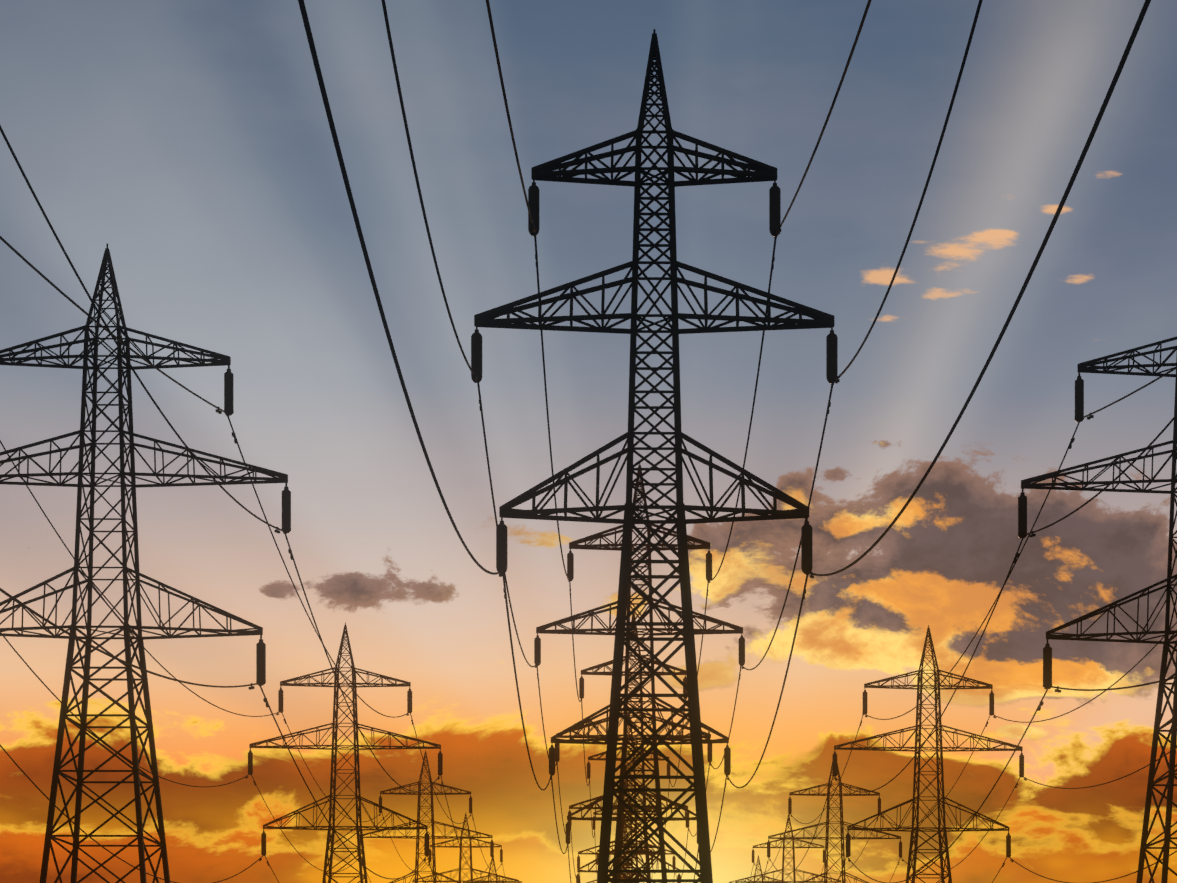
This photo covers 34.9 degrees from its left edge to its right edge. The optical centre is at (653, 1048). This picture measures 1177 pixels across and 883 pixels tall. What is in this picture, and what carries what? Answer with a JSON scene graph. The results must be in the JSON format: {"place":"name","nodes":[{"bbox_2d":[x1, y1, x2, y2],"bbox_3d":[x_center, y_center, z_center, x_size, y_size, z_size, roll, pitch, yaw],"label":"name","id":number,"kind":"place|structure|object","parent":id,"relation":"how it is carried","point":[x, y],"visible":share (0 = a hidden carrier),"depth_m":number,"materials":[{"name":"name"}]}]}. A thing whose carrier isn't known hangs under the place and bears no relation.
{"place":"outdoors","nodes":[
{"label":"outdoors","id":0,"kind":"place"},
{"bbox_2d":[0,0,1176,882],"label":"sky","id":1,"kind":"structure","parent":0,"point":[190,139],"materials":[{"name":"blue"}]},
{"label":"ground","id":2,"kind":"structure","parent":0,"visible":0},
{"bbox_2d":[0,125,505,882],"bbox_3d":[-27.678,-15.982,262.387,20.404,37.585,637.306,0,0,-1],"label":"pylon","id":3,"kind":"object","parent":2,"relation":"on","point":[122,475],"visible":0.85,"depth_m":80.63,"materials":[{"name":"metal"}]},
{"bbox_2d":[248,622,442,882],"bbox_3d":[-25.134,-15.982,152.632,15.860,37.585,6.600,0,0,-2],"label":"pylon","id":4,"kind":"object","parent":2,"relation":"on","point":[330,836],"visible":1,"depth_m":152.38,"materials":[{"name":"metal"}]},
{"bbox_2d":[357,750,493,882],"bbox_3d":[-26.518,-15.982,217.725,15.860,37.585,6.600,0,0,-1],"label":"pylon","id":5,"kind":"object","parent":2,"relation":"on","point":[431,806],"visible":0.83,"depth_m":217.49,"materials":[{"name":"metal"}]},
{"bbox_2d":[413,813,518,882],"bbox_3d":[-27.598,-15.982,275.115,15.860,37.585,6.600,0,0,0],"label":"pylon","id":6,"kind":"object","parent":2,"relation":"on","point":[470,846],"visible":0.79,"depth_m":274.88,"materials":[{"name":"metal"}]},
{"bbox_2d":[463,859,521,882],"bbox_3d":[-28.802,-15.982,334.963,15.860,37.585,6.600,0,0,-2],"label":"pylon","id":7,"kind":"object","parent":2,"relation":"on","point":[492,878],"visible":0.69,"depth_m":334.50,"materials":[{"name":"metal"}]},
{"bbox_2d":[587,823,661,882],"bbox_3d":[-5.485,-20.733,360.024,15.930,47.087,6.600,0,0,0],"label":"pylon","id":8,"kind":"object","parent":2,"relation":"on","point":[597,856],"visible":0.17,"depth_m":359.77,"materials":[{"name":"metal"}]},
{"bbox_2d":[577,779,675,882],"bbox_3d":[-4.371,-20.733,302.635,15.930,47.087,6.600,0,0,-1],"label":"pylon","id":9,"kind":"object","parent":2,"relation":"on","point":[612,842],"visible":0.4,"depth_m":302.33,"materials":[{"name":"metal"}]},
{"bbox_2d":[568,711,688,882],"bbox_3d":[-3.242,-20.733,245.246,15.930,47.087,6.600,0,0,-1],"label":"pylon","id":10,"kind":"object","parent":2,"relation":"on","point":[596,798],"visible":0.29,"depth_m":244.90,"materials":[{"name":"metal"}]},
{"bbox_2d":[555,613,711,882],"bbox_3d":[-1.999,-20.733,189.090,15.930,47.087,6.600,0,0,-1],"label":"pylon","id":11,"kind":"object","parent":2,"relation":"on","point":[597,723],"visible":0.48,"depth_m":188.75,"materials":[{"name":"metal"}]},
{"bbox_2d":[534,463,744,882],"bbox_3d":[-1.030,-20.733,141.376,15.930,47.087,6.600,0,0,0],"label":"pylon","id":12,"kind":"object","parent":2,"relation":"on","point":[591,613],"visible":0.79,"depth_m":140.98,"materials":[{"name":"metal"}]},
{"bbox_2d":[298,0,1150,882],"bbox_3d":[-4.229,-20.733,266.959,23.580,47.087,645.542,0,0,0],"label":"pylon","id":13,"kind":"object","parent":2,"relation":"on","point":[744,174],"visible":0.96,"depth_m":80.68,"materials":[{"name":"metal"}]},
{"bbox_2d":[729,855,781,882],"bbox_3d":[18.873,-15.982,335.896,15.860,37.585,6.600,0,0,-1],"label":"pylon","id":14,"kind":"object","parent":2,"relation":"on","point":[756,869],"visible":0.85,"depth_m":335.58,"materials":[{"name":"metal"}]},
{"bbox_2d":[736,813,840,882],"bbox_3d":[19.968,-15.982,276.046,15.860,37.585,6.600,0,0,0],"label":"pylon","id":15,"kind":"object","parent":2,"relation":"on","point":[782,870],"visible":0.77,"depth_m":275.76,"materials":[{"name":"metal"}]},
{"bbox_2d":[767,763,901,882],"bbox_3d":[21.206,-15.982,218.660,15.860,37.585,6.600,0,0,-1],"label":"pylon","id":16,"kind":"object","parent":2,"relation":"on","point":[842,837],"visible":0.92,"depth_m":218.38,"materials":[{"name":"metal"}]},
{"bbox_2d":[832,625,1023,882],"bbox_3d":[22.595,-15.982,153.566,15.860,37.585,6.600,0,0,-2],"label":"pylon","id":17,"kind":"object","parent":2,"relation":"on","point":[916,830],"visible":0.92,"depth_m":153.31,"materials":[{"name":"metal"}]},
{"bbox_2d":[750,336,1176,882],"bbox_3d":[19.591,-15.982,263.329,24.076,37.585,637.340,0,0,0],"label":"pylon","id":18,"kind":"object","parent":2,"relation":"on","point":[1083,367],"visible":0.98,"depth_m":81.96,"materials":[{"name":"metal"}]}
]}

